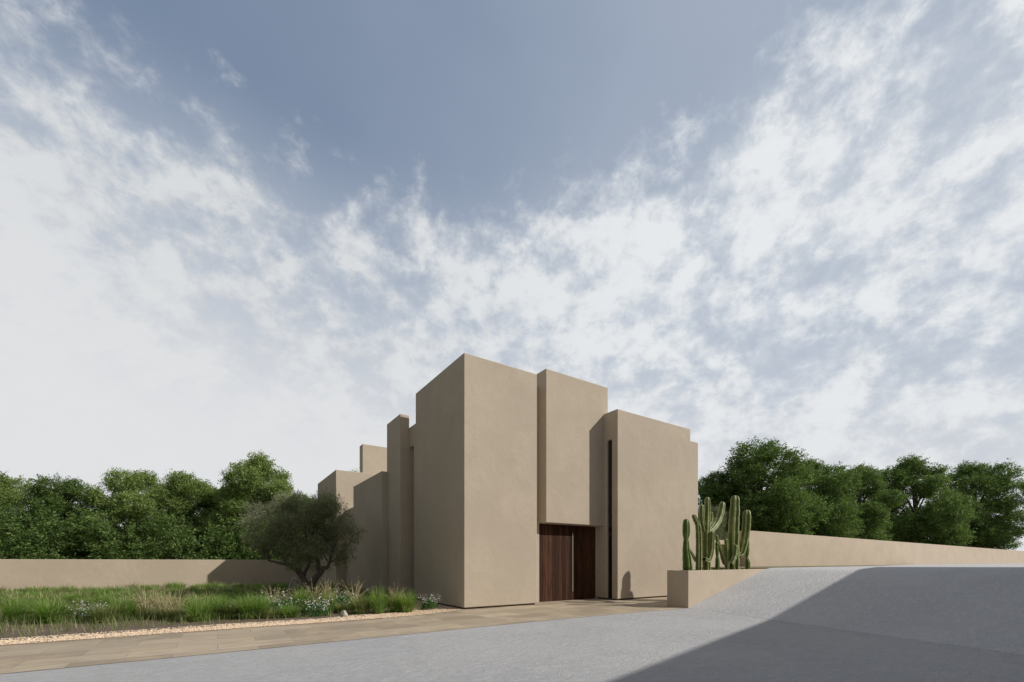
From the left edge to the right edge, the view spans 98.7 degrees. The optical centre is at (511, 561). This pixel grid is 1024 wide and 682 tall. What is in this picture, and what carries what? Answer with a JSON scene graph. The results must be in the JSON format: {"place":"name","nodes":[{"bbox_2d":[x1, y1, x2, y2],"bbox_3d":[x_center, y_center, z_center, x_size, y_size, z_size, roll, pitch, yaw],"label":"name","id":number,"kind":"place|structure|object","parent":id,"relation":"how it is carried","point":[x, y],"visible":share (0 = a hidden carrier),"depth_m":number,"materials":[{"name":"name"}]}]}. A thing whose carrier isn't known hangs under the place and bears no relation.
{"place":"outdoors","nodes":[
{"label":"outdoors","id":0,"kind":"place"},
{"bbox_2d":[0,585,391,639],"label":"soil bed","id":1,"kind":"object","parent":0,"point":[46,632],"visible":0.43,"depth_m":10.20,"materials":[{"name":"brown soil"}]},
{"bbox_2d":[0,595,37,621],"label":"grass clump","id":2,"kind":"object","parent":1,"relation":"on","point":[11,611],"visible":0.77,"depth_m":10.86,"materials":[{"name":"green plant"}]},
{"bbox_2d":[1,595,51,619],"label":"grass clump","id":3,"kind":"object","parent":1,"relation":"on","point":[30,608],"visible":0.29,"depth_m":11.13,"materials":[{"name":"green plant"}]},
{"bbox_2d":[14,591,89,623],"bbox_3d":[-11.223,1.061,10.620,1.722,0.838,1.823,0,0,-36],"label":"grass clump","id":4,"kind":"object","parent":1,"relation":"on","point":[45,611],"visible":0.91,"depth_m":10.52,"materials":[{"name":"green plant"}]},
{"bbox_2d":[50,603,88,619],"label":"flowering plant","id":5,"kind":"object","parent":1,"relation":"on","point":[74,610],"visible":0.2,"depth_m":11.25,"materials":[{"name":"green plant"}]},
{"bbox_2d":[69,599,106,621],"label":"flowering plant","id":6,"kind":"object","parent":1,"relation":"on","point":[80,614],"visible":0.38,"depth_m":10.93,"materials":[{"name":"green plant"}]},
{"bbox_2d":[81,602,132,622],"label":"grass clump","id":7,"kind":"object","parent":1,"relation":"on","point":[99,615],"visible":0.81,"depth_m":10.65,"materials":[{"name":"green plant"}]},
{"bbox_2d":[90,589,146,620],"bbox_3d":[-9.859,1.074,11.117,1.426,0.811,1.597,0,0,14],"label":"grass clump","id":8,"kind":"object","parent":1,"relation":"on","point":[127,611],"visible":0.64,"depth_m":11.08,"materials":[{"name":"green plant"}]},
{"bbox_2d":[115,584,171,619],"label":"feather grass","id":9,"kind":"object","parent":1,"relation":"on","point":[146,613],"depth_m":11.26,"materials":[{"name":"plant"}]},
{"bbox_2d":[134,586,196,619],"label":"feather grass","id":10,"kind":"object","parent":1,"relation":"on","point":[158,614],"depth_m":11.28,"materials":[{"name":"plant"}]},
{"bbox_2d":[136,588,202,620],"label":"feather grass","id":11,"kind":"object","parent":1,"relation":"on","point":[173,612],"depth_m":11.07,"materials":[{"name":"plant"}]},
{"bbox_2d":[174,592,227,621],"bbox_3d":[-7.874,1.067,11.129,1.438,0.827,1.644,0,0,-15],"label":"grass clump","id":12,"kind":"object","parent":1,"relation":"on","point":[197,610],"visible":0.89,"depth_m":10.95,"materials":[{"name":"green plant"}]},
{"bbox_2d":[0,582,416,636],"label":"ground cover","id":13,"kind":"object","parent":1,"relation":"on","point":[76,624],"visible":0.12,"depth_m":10.51,"materials":[{"name":"green plant"}]},
{"bbox_2d":[199,593,237,617],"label":"grass clump","id":14,"kind":"object","parent":1,"relation":"on","point":[220,601],"visible":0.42,"depth_m":11.57,"materials":[{"name":"green plant"}]},
{"bbox_2d":[217,597,241,618],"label":"grass clump","id":15,"kind":"object","parent":1,"relation":"on","point":[228,610],"visible":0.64,"depth_m":11.43,"materials":[{"name":"green plant"}]},
{"bbox_2d":[229,592,274,618],"bbox_3d":[-6.934,1.059,11.570,1.676,0.842,1.465,0,0,7],"label":"grass clump","id":16,"kind":"object","parent":1,"relation":"on","point":[245,609],"visible":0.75,"depth_m":11.36,"materials":[{"name":"green plant"}]},
{"bbox_2d":[226,591,278,617],"bbox_3d":[-6.722,1.059,11.613,1.617,0.842,1.527,0,0,39],"label":"grass clump","id":17,"kind":"object","parent":1,"relation":"on","point":[265,605],"visible":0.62,"depth_m":11.52,"materials":[{"name":"green plant"}]},
{"bbox_2d":[246,582,291,607],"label":"feather grass","id":18,"kind":"object","parent":1,"relation":"on","point":[274,595],"depth_m":12.88,"materials":[{"name":"plant"}]},
{"bbox_2d":[257,606,286,618],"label":"grass clump","id":19,"kind":"object","parent":1,"relation":"on","point":[275,611],"visible":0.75,"depth_m":11.49,"materials":[{"name":"green plant"}]},
{"bbox_2d":[262,591,304,611],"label":"flowering plant","id":20,"kind":"object","parent":1,"relation":"on","point":[285,602],"visible":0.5,"depth_m":12.17,"materials":[{"name":"green plant"}]},
{"bbox_2d":[271,603,304,617],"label":"grass clump","id":21,"kind":"object","parent":1,"relation":"on","point":[292,613],"visible":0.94,"depth_m":11.64,"materials":[{"name":"green plant"}]},
{"bbox_2d":[287,577,299,591],"bbox_3d":[-9.661,1.115,19.497,0.565,0.855,0.792,0,0,-18],"label":"rock","id":22,"kind":"object","parent":1,"relation":"on","point":[294,583],"visible":0.38,"depth_m":19.31,"materials":[{"name":"grey stone"}]},
{"bbox_2d":[239,486,367,591],"bbox_3d":[-8.501,-0.703,17.914,5.102,4.610,3.522,0,0,0],"label":"olive tree","id":23,"kind":"object","parent":1,"relation":"on","point":[318,512],"visible":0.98,"depth_m":17.20,"materials":[{"name":"green plant"}]},
{"bbox_2d":[287,586,319,609],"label":"grass clump","id":24,"kind":"object","parent":1,"relation":"on","point":[303,595],"visible":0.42,"depth_m":12.74,"materials":[{"name":"green plant"}]},
{"bbox_2d":[275,578,339,610],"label":"feather grass","id":25,"kind":"object","parent":1,"relation":"on","point":[315,592],"depth_m":13.38,"materials":[{"name":"plant"}]},
{"bbox_2d":[299,593,333,616],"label":"flowering plant","id":26,"kind":"object","parent":1,"relation":"on","point":[315,610],"visible":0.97,"depth_m":11.97,"materials":[{"name":"green plant"}]},
{"bbox_2d":[305,574,342,611],"bbox_3d":[-5.465,0.915,12.911,1.268,1.129,1.230,0,0,-15],"label":"flowering plant","id":27,"kind":"object","parent":1,"relation":"on","point":[326,597],"visible":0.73,"depth_m":12.78,"materials":[{"name":"plant"}]},
{"bbox_2d":[331,602,348,612],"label":"grass clump","id":28,"kind":"object","parent":1,"relation":"on","point":[338,607],"visible":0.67,"depth_m":12.77,"materials":[{"name":"green plant"}]},
{"bbox_2d":[340,610,347,616],"bbox_3d":[-4.547,1.402,11.887,0.212,0.184,0.213,0,0,-18],"label":"rock","id":29,"kind":"object","parent":1,"relation":"on","point":[343,613],"visible":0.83,"depth_m":11.83,"materials":[{"name":"beige stone"}]},
{"bbox_2d":[335,588,359,607],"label":"flowering plant","id":30,"kind":"object","parent":1,"relation":"on","point":[342,600],"visible":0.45,"depth_m":13.37,"materials":[{"name":"green plant"}]},
{"bbox_2d":[338,576,377,599],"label":"feather grass","id":31,"kind":"object","parent":1,"relation":"on","point":[356,589],"depth_m":13.99,"materials":[{"name":"plant"}]},
{"bbox_2d":[347,592,372,613],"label":"grass clump","id":32,"kind":"object","parent":1,"relation":"on","point":[358,606],"visible":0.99,"depth_m":12.46,"materials":[{"name":"green plant"}]},
{"bbox_2d":[366,583,390,613],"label":"grass clump","id":33,"kind":"object","parent":1,"relation":"on","point":[377,604],"visible":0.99,"depth_m":12.50,"materials":[{"name":"green plant"}]},
{"bbox_2d":[380,585,409,611],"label":"grass clump","id":34,"kind":"object","parent":1,"relation":"on","point":[392,603],"visible":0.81,"depth_m":12.87,"materials":[{"name":"plant"}]},
{"bbox_2d":[0,579,415,609],"bbox_3d":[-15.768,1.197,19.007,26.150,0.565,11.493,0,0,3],"label":"meadow grass","id":35,"kind":"structure","parent":0,"point":[175,586],"depth_m":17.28,"materials":[{"name":"green plant"}]},
{"bbox_2d":[0,600,464,644],"bbox_3d":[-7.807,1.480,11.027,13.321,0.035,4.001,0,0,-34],"label":"gravel","id":36,"kind":"structure","parent":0,"point":[230,626],"depth_m":9.98,"materials":[{"name":"beige gravel"}]},
{"bbox_2d":[388,587,420,611],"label":"grass clump","id":37,"kind":"object","parent":36,"relation":"on","point":[406,606],"visible":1,"depth_m":12.86,"materials":[{"name":"green plant"}]},
{"bbox_2d":[418,593,439,609],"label":"flowering plant","id":38,"kind":"object","parent":36,"relation":"on","point":[427,605],"visible":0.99,"depth_m":13.64,"materials":[{"name":"green plant"}]},
{"bbox_2d":[0,597,682,673],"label":"pavement","id":39,"kind":"structure","parent":0,"point":[38,656],"depth_m":8.91,"materials":[{"name":"brown concrete"}]},
{"bbox_2d":[318,353,697,608],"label":"modern house","id":40,"kind":"structure","parent":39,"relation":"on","point":[483,483],"depth_m":16.76,"materials":[{"name":"paint"}]},
{"bbox_2d":[539,524,594,601],"bbox_3d":[2.185,0.033,17.133,2.892,2.905,0.165,0,0,-34],"label":"door","id":41,"kind":"structure","parent":40,"relation":"in","point":[566,552],"depth_m":17.04,"materials":[{"name":"brown wood"}]},
{"bbox_2d":[608,440,611,597],"bbox_3d":[3.975,-1.662,17.438,0.183,6.285,0.244,0,0,-34],"label":"window","id":42,"kind":"structure","parent":40,"relation":"in","point":[609,442],"depth_m":17.40,"materials":[{"name":"black glass"}]},
{"bbox_2d":[667,569,764,607],"bbox_3d":[7.766,0.917,16.240,5.750,1.266,0.780,0,0,-37],"label":"planter","id":43,"kind":"object","parent":39,"relation":"on","point":[687,589],"visible":0.65,"depth_m":14.71,"materials":[{"name":"paint"}]},
{"bbox_2d":[682,519,692,570],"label":"cactus","id":44,"kind":"object","parent":43,"relation":"on","point":[687,561],"visible":0.98,"depth_m":14.69,"materials":[{"name":"green plant"}]},
{"bbox_2d":[690,514,701,569],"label":"cactus","id":45,"kind":"object","parent":43,"relation":"on","point":[697,559],"visible":0.95,"depth_m":15.04,"materials":[{"name":"green plant"}]},
{"bbox_2d":[699,497,724,569],"bbox_3d":[7.293,-0.970,15.911,1.559,2.694,0.443,0,0,-41],"label":"cactus","id":46,"kind":"object","parent":43,"relation":"on","point":[709,526],"visible":0.98,"depth_m":15.59,"materials":[{"name":"green plant"}]},
{"bbox_2d":[715,542,719,569],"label":"cactus","id":47,"kind":"object","parent":43,"relation":"on","point":[717,563],"visible":0.92,"depth_m":16.20,"materials":[{"name":"green plant"}]},
{"bbox_2d":[715,535,729,569],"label":"cactus","id":48,"kind":"object","parent":43,"relation":"on","point":[724,552],"visible":0.96,"depth_m":16.41,"materials":[{"name":"green plant"}]},
{"bbox_2d":[728,495,750,569],"bbox_3d":[8.505,-1.062,16.656,1.298,2.922,0.544,0,0,-29],"label":"cactus","id":49,"kind":"object","parent":43,"relation":"on","point":[737,550],"visible":0.93,"depth_m":16.58,"materials":[{"name":"green plant"}]},
{"bbox_2d":[745,541,749,568],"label":"cactus","id":50,"kind":"object","parent":43,"relation":"in","point":[747,563],"visible":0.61,"depth_m":17.68,"materials":[{"name":"green plant"}]},
{"bbox_2d":[0,608,1023,681],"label":"road","id":51,"kind":"structure","parent":0,"point":[684,645],"depth_m":6.82,"materials":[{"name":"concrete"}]},
{"bbox_2d":[0,0,1023,556],"label":"sky","id":52,"kind":"structure","parent":0,"point":[230,230],"materials":[{"name":"white"}]},
{"bbox_2d":[711,565,887,568],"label":"raised ground","id":53,"kind":"structure","parent":0,"point":[759,567],"depth_m":24.31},
{"bbox_2d":[698,505,728,539],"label":"olive tree","id":54,"kind":"object","parent":53,"relation":"on","point":[720,528],"visible":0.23,"depth_m":28.48,"materials":[{"name":"green plant"}]},
{"bbox_2d":[711,540,724,566],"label":"garden wall","id":55,"kind":"structure","parent":53,"relation":"on","point":[714,557],"depth_m":23.10,"materials":[{"name":"paint"}]},
{"bbox_2d":[698,468,740,537],"bbox_3d":[16.494,-3.414,36.362,5.925,8.222,6.361,0,0,-3],"label":"broadleaf tree","id":56,"kind":"object","parent":53,"relation":"on","point":[711,477],"visible":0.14,"depth_m":35.13,"materials":[{"name":"green plant"}]},
{"bbox_2d":[698,435,839,538],"bbox_3d":[18.974,-4.293,33.788,9.000,10.593,8.974,0,0,-31],"label":"broadleaf tree","id":57,"kind":"object","parent":53,"relation":"on","point":[767,508],"visible":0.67,"depth_m":32.08,"materials":[{"name":"green plant"}]},
{"bbox_2d":[776,456,868,538],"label":"broadleaf tree","id":58,"kind":"object","parent":53,"relation":"on","point":[841,520],"visible":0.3,"depth_m":40.33,"materials":[{"name":"green plant"}]},
{"bbox_2d":[835,462,908,540],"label":"broadleaf tree","id":59,"kind":"object","parent":53,"relation":"on","point":[876,514],"visible":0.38,"depth_m":44.86,"materials":[{"name":"green plant"}]},
{"bbox_2d":[739,531,1023,566],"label":"garden wall","id":60,"kind":"structure","parent":53,"relation":"on","point":[774,549],"depth_m":32.14,"materials":[{"name":"paint"}]},
{"bbox_2d":[863,453,984,546],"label":"broadleaf tree","id":61,"kind":"object","parent":53,"relation":"on","point":[913,524],"visible":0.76,"depth_m":54.01,"materials":[{"name":"green plant"}]},
{"bbox_2d":[926,458,1023,549],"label":"broadleaf tree","id":62,"kind":"object","parent":53,"relation":"on","point":[989,486],"visible":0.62,"depth_m":68.70,"materials":[{"name":"green plant"}]},
{"bbox_2d":[689,563,1023,654],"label":"driveway ramp","id":63,"kind":"structure","parent":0,"point":[979,606],"depth_m":11.01,"materials":[{"name":"concrete"}]},
{"label":"ground","id":64,"kind":"structure","parent":0,"visible":0},
{"bbox_2d":[0,471,34,548],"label":"broadleaf tree","id":65,"kind":"object","parent":64,"relation":"on","point":[8,492],"visible":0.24,"depth_m":41.36,"materials":[{"name":"green plant"}]},
{"bbox_2d":[0,472,122,558],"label":"broadleaf tree","id":66,"kind":"object","parent":64,"relation":"on","point":[63,497],"visible":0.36,"depth_m":38.37,"materials":[{"name":"green plant"}]},
{"bbox_2d":[79,466,171,559],"bbox_3d":[-35.527,-3.567,41.829,7.727,10.670,9.770,0,0,-17],"label":"broadleaf tree","id":67,"kind":"object","parent":64,"relation":"on","point":[131,503],"visible":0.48,"depth_m":39.14,"materials":[{"name":"green plant"}]},
{"bbox_2d":[0,499,314,559],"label":"undergrowth","id":68,"kind":"object","parent":64,"relation":"on","point":[15,530],"visible":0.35,"depth_m":26.86,"materials":[{"name":"green plant"}]},
{"bbox_2d":[0,559,317,590],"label":"garden wall","id":69,"kind":"structure","parent":64,"relation":"on","point":[26,573],"depth_m":23.09,"materials":[{"name":"paint"}]},
{"bbox_2d":[140,469,235,559],"bbox_3d":[-27.844,-2.965,38.395,7.203,9.995,7.733,0,0,27],"label":"broadleaf tree","id":70,"kind":"object","parent":64,"relation":"on","point":[182,488],"visible":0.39,"depth_m":36.79,"materials":[{"name":"green plant"}]},
{"bbox_2d":[179,483,258,559],"bbox_3d":[-24.994,-2.683,40.030,8.293,9.761,8.270,0,0,13],"label":"broadleaf tree","id":71,"kind":"object","parent":64,"relation":"on","point":[201,505],"visible":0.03,"depth_m":37.63,"materials":[{"name":"green plant"}]},
{"bbox_2d":[197,449,307,559],"bbox_3d":[-20.430,-3.667,36.501,9.056,10.879,7.162,0,0,20],"label":"broadleaf tree","id":72,"kind":"object","parent":64,"relation":"on","point":[255,475],"visible":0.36,"depth_m":35.04,"materials":[{"name":"green plant"}]},
{"bbox_2d":[235,497,288,559],"bbox_3d":[-18.602,-1.669,33.680,6.252,6.649,4.635,0,0,37],"label":"olive tree","id":73,"kind":"object","parent":64,"relation":"on","point":[265,508],"visible":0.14,"depth_m":33.33,"materials":[{"name":"green plant"}]},
{"bbox_2d":[294,492,317,535],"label":"broadleaf tree","id":74,"kind":"object","parent":64,"relation":"on","point":[302,493],"visible":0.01,"depth_m":41.40,"materials":[{"name":"green plant"}]}
]}

